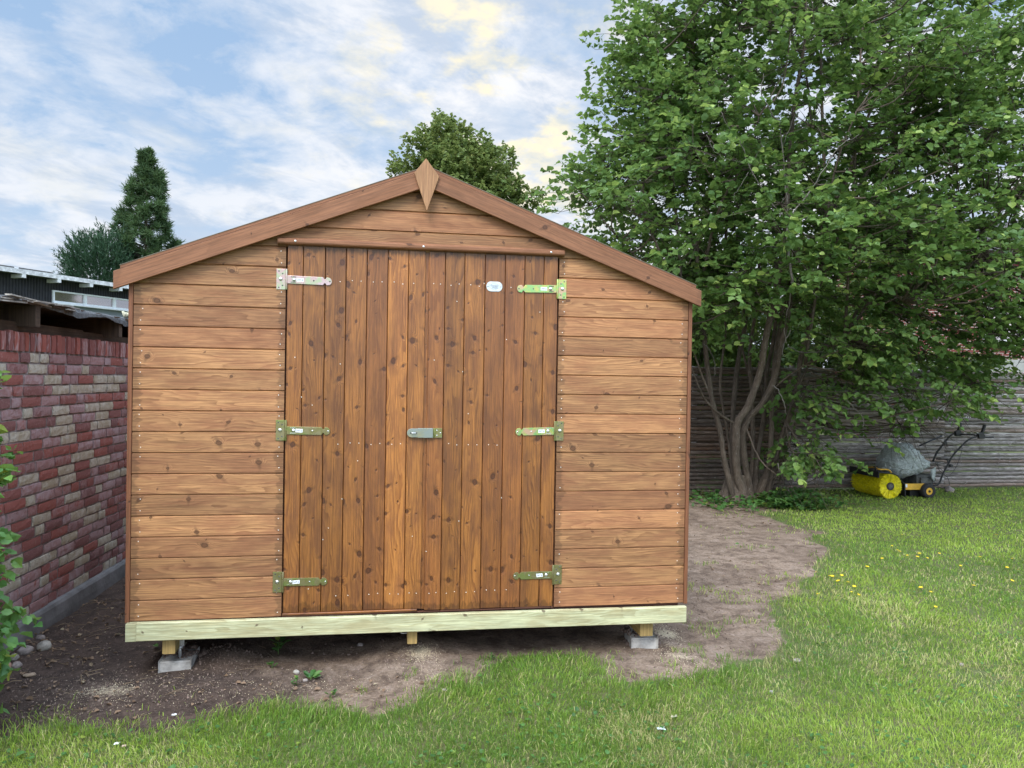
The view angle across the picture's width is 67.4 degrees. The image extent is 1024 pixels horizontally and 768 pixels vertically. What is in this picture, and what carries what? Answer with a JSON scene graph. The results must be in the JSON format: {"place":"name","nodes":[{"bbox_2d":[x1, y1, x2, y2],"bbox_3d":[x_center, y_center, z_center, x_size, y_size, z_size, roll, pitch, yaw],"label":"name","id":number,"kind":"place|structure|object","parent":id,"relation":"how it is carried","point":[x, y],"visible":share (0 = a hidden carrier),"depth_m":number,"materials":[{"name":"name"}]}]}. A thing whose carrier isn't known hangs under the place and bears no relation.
{"place":"outdoors","nodes":[
{"label":"outdoors","id":0,"kind":"place"},
{"bbox_2d":[0,265,128,318],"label":"flat roofed house","id":1,"kind":"structure","parent":0,"point":[98,296],"depth_m":18.82,"materials":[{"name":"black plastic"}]},
{"bbox_2d":[52,290,85,305],"bbox_3d":[-10.947,-2.121,18.960,0.056,0.299,0.909,1,1,20],"label":"window","id":2,"kind":"structure","parent":1,"relation":"in","point":[57,296],"depth_m":18.96,"materials":[{"name":"white glass"}]},
{"bbox_2d":[86,294,114,308],"bbox_3d":[-10.642,-2.123,19.808,0.056,0.299,0.892,1,1,20],"label":"window","id":3,"kind":"structure","parent":1,"relation":"in","point":[91,300],"depth_m":19.83,"materials":[{"name":"white glass"}]},
{"bbox_2d":[115,298,128,309],"bbox_3d":[-10.341,-2.125,20.647,0.056,0.299,0.892,1,1,20],"label":"window","id":4,"kind":"structure","parent":1,"relation":"in","point":[122,304],"depth_m":20.47,"materials":[{"name":"white glass"}]},
{"bbox_2d":[34,623,720,720],"bbox_3d":[-0.604,1.534,4.292,3.856,0.096,1.233,1,0,-10],"label":"sawdust","id":5,"kind":"object","parent":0,"point":[388,675],"visible":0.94,"depth_m":4.14},
{"bbox_2d":[0,433,1023,767],"bbox_3d":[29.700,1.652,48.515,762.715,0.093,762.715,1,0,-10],"label":"ground","id":6,"kind":"structure","parent":0,"point":[786,553],"depth_m":4.30,"materials":[{"name":"soil"}]},
{"bbox_2d":[11,653,19,660],"bbox_3d":[-2.750,1.511,4.243,0.050,0.045,0.054,1,1,-30],"label":"stone","id":7,"kind":"object","parent":6,"relation":"on","point":[16,657],"visible":0.65,"depth_m":4.22,"materials":[{"name":"grey stone"}]},
{"bbox_2d":[11,661,22,668],"bbox_3d":[-2.668,1.518,4.135,0.053,0.048,0.062,1,0,-10],"label":"stone","id":8,"kind":"object","parent":6,"relation":"on","point":[17,664],"visible":0.77,"depth_m":4.12,"materials":[{"name":"grey stone"}]},
{"bbox_2d":[15,750,25,756],"bbox_3d":[-2.028,1.525,3.172,0.031,0.013,0.036,1,0,-10],"label":"fallen leaf","id":9,"kind":"object","parent":6,"relation":"on","point":[20,752],"visible":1,"depth_m":3.17,"materials":[{"name":"green plant"}]},
{"bbox_2d":[0,370,42,714],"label":"leafy shrub","id":10,"kind":"object","parent":6,"relation":"on","point":[9,617],"visible":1,"depth_m":3.41,"materials":[{"name":"green plant"}]},
{"bbox_2d":[16,645,33,655],"bbox_3d":[-2.743,1.506,4.327,0.062,0.067,0.087,1,1,41],"label":"stone","id":11,"kind":"object","parent":6,"relation":"on","point":[28,649],"visible":0.83,"depth_m":4.30,"materials":[{"name":"grey stone"}]},
{"bbox_2d":[22,672,36,676],"bbox_3d":[-2.531,1.526,4.026,0.061,0.024,0.041,1,0,-10],"label":"stone","id":12,"kind":"object","parent":6,"relation":"on","point":[32,674],"visible":1,"depth_m":4.02,"materials":[{"name":"beige stone"}]},
{"bbox_2d":[35,635,45,639],"bbox_3d":[-2.808,1.512,4.569,0.056,0.039,0.036,1,0,-10],"label":"stone","id":13,"kind":"object","parent":6,"relation":"on","point":[39,637],"visible":0.98,"depth_m":4.56,"materials":[{"name":"grey stone"}]},
{"bbox_2d":[36,640,51,650],"bbox_3d":[-2.681,1.505,4.404,0.079,0.071,0.081,1,0,-10],"label":"stone","id":14,"kind":"object","parent":6,"relation":"on","point":[43,645],"visible":0.94,"depth_m":4.38,"materials":[{"name":"grey stone"}]},
{"bbox_2d":[0,330,127,652],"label":"brick wall","id":15,"kind":"structure","parent":6,"relation":"on","point":[63,411],"depth_m":5.01,"materials":[{"name":"red brick"}]},
{"bbox_2d":[0,293,127,343],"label":"lean to shelter","id":16,"kind":"object","parent":6,"relation":"on","point":[18,313],"visible":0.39,"depth_m":5.08,"materials":[{"name":"black plastic"}]},
{"bbox_2d":[51,216,150,282],"bbox_3d":[-14.714,-2.273,27.117,4.268,7.028,4.189,1,0,-10],"label":"cypress tree","id":17,"kind":"object","parent":6,"relation":"on","point":[82,260],"visible":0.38,"depth_m":26.38,"materials":[{"name":"green plant"}]},
{"bbox_2d":[106,146,185,269],"bbox_3d":[-13.460,-3.784,28.449,2.974,10.068,3.217,1,0,-10],"label":"pine tree","id":18,"kind":"object","parent":6,"relation":"on","point":[144,186],"visible":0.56,"depth_m":27.88,"materials":[{"name":"green plant"}]},
{"bbox_2d":[158,640,208,672],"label":"foundation block","id":19,"kind":"structure","parent":6,"relation":"on","point":[182,658],"depth_m":4.14,"materials":[{"name":"concrete"}]},
{"bbox_2d":[113,159,700,653],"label":"garden shed","id":20,"kind":"structure","parent":19,"relation":"on","point":[425,395],"depth_m":4.22,"materials":[{"name":"brown wood"}]},
{"bbox_2d":[283,245,425,612],"bbox_3d":[-0.855,0.244,4.188,0.738,1.985,0.020,1,0,-10],"label":"door","id":21,"kind":"structure","parent":20,"relation":"in","point":[332,361],"depth_m":4.18,"materials":[{"name":"brown wood"}]},
{"bbox_2d":[424,251,557,609],"bbox_3d":[-0.114,0.261,4.313,0.730,1.997,0.020,1,0,-10],"label":"door","id":22,"kind":"structure","parent":20,"relation":"in","point":[504,386],"depth_m":4.30,"materials":[{"name":"brown wood"}]},
{"bbox_2d":[270,636,291,653],"bbox_3d":[-1.330,1.503,4.388,0.106,0.106,0.113,1,1,32],"label":"weed plant","id":23,"kind":"object","parent":6,"relation":"on","point":[278,645],"visible":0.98,"depth_m":4.41,"materials":[{"name":"green plant"}]},
{"bbox_2d":[291,675,298,685],"bbox_3d":[-1.127,1.545,3.975,0.044,0.060,0.078,1,1,-23],"label":"weed plant","id":24,"kind":"object","parent":6,"relation":"on","point":[296,677],"visible":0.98,"depth_m":3.98,"materials":[{"name":"green plant"}]},
{"bbox_2d":[303,669,321,679],"bbox_3d":[-1.051,1.552,4.072,0.093,0.051,0.090,1,1,-35],"label":"weed plant","id":25,"kind":"object","parent":6,"relation":"on","point":[313,673],"visible":0.99,"depth_m":4.08,"materials":[{"name":"green plant"}]},
{"bbox_2d":[4,506,775,726],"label":"dead leaves","id":26,"kind":"object","parent":6,"relation":"on","point":[117,711],"visible":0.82,"depth_m":4.07,"materials":[{"name":"brown plant"}]},
{"bbox_2d":[5,538,812,715],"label":"dry twigs","id":27,"kind":"object","parent":6,"relation":"on","point":[210,647],"visible":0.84,"depth_m":4.24,"materials":[{"name":"brown wood"}]},
{"bbox_2d":[0,512,830,749],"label":"soil clods","id":28,"kind":"object","parent":6,"relation":"on","point":[192,679],"visible":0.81,"depth_m":4.16,"materials":[{"name":"brown soil"}]},
{"bbox_2d":[385,108,549,212],"bbox_3d":[-1.194,-3.039,21.246,4.148,9.092,3.984,1,1,32],"label":"lime tree","id":29,"kind":"object","parent":6,"relation":"on","point":[450,149],"visible":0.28,"depth_m":20.41,"materials":[{"name":"green plant"}]},
{"bbox_2d":[0,533,1023,767],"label":"lawn clover","id":30,"kind":"object","parent":6,"relation":"on","point":[8,750],"visible":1,"depth_m":3.37,"materials":[{"name":"green plant"}]},
{"bbox_2d":[620,624,660,648],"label":"foundation block","id":31,"kind":"structure","parent":6,"relation":"on","point":[633,639],"depth_m":4.57,"materials":[{"name":"concrete"}]},
{"bbox_2d":[690,266,777,450],"bbox_3d":[2.983,-0.369,13.230,4.093,3.842,2.410,1,0,-10],"label":"shrub","id":32,"kind":"object","parent":6,"relation":"on","point":[730,358],"visible":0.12,"depth_m":13.14,"materials":[{"name":"green plant"}]},
{"bbox_2d":[689,366,790,490],"bbox_3d":[2.659,0.671,11.078,2.883,1.860,0.237,1,0,-10],"label":"pole fence panel","id":33,"kind":"object","parent":6,"relation":"on","point":[713,470],"visible":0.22,"depth_m":11.11,"materials":[{"name":"grey wood"}]},
{"bbox_2d":[525,0,1023,515],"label":"hazel tree","id":34,"kind":"object","parent":6,"relation":"on","point":[663,146],"visible":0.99,"depth_m":9.39,"materials":[{"name":"green plant"}]},
{"bbox_2d":[689,486,861,510],"bbox_3d":[3.177,1.489,10.150,2.861,0.318,1.784,1,0,-10],"label":"weed ground cover","id":35,"kind":"object","parent":6,"relation":"on","point":[780,500],"visible":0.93,"depth_m":9.78,"materials":[{"name":"green plant"}]},
{"bbox_2d":[639,203,926,442],"bbox_3d":[5.507,-1.252,16.668,7.698,5.634,2.314,1,0,-10],"label":"background tree","id":36,"kind":"object","parent":6,"relation":"on","point":[836,288],"visible":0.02,"depth_m":16.51,"materials":[{"name":"green plant"}]},
{"bbox_2d":[691,280,885,458],"bbox_3d":[5.159,-0.300,14.722,4.709,3.748,2.234,1,1,-27],"label":"shrub","id":37,"kind":"object","parent":6,"relation":"on","point":[791,342],"visible":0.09,"depth_m":14.60,"materials":[{"name":"green plant"}]},
{"bbox_2d":[784,365,948,489],"bbox_3d":[5.322,0.684,11.543,2.737,1.912,0.226,1,0,-10],"label":"pole fence panel","id":38,"kind":"object","parent":6,"relation":"on","point":[861,445],"visible":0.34,"depth_m":11.52,"materials":[{"name":"grey wood"}]},
{"bbox_2d":[850,423,993,498],"bbox_3d":[5.924,1.084,11.085,1.847,1.042,0.706,1,0,-10],"label":"sweeping machine","id":39,"kind":"object","parent":6,"relation":"on","point":[894,478],"visible":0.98,"depth_m":10.83,"materials":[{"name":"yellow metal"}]},
{"bbox_2d":[854,338,1021,453],"bbox_3d":[8.705,0.485,15.764,4.668,2.896,2.175,1,0,-10],"label":"shrub","id":40,"kind":"object","parent":6,"relation":"on","point":[929,361],"visible":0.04,"depth_m":15.58,"materials":[{"name":"green plant"}]},
{"bbox_2d":[944,486,954,491],"bbox_3d":[6.532,1.587,11.477,0.143,0.126,0.147,1,0,-10],"label":"stone","id":41,"kind":"object","parent":6,"relation":"on","point":[948,489],"visible":0.69,"depth_m":11.43,"materials":[{"name":"grey stone"}]},
{"bbox_2d":[938,371,1023,488],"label":"pole fence panel","id":42,"kind":"object","parent":6,"relation":"on","point":[1010,473],"visible":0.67,"depth_m":11.89,"materials":[{"name":"grey wood"}]},
{"bbox_2d":[0,486,1023,767],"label":"lawn grass","id":43,"kind":"structure","parent":0,"point":[328,716],"depth_m":3.77,"materials":[{"name":"green plant"}]},
{"bbox_2d":[0,0,1023,366],"label":"sky","id":44,"kind":"structure","parent":0,"point":[253,110],"materials":[{"name":"blue"}]},
{"bbox_2d":[690,346,818,450],"bbox_3d":[5.207,0.315,19.132,4.000,2.420,3.520,1,0,-10],"label":"fence","id":45,"kind":"object","parent":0,"point":[728,418],"depth_m":17.59,"materials":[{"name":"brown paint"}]},
{"bbox_2d":[835,220,1023,442],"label":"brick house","id":46,"kind":"structure","parent":0,"point":[1020,366],"depth_m":21.27,"materials":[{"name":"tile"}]}
]}

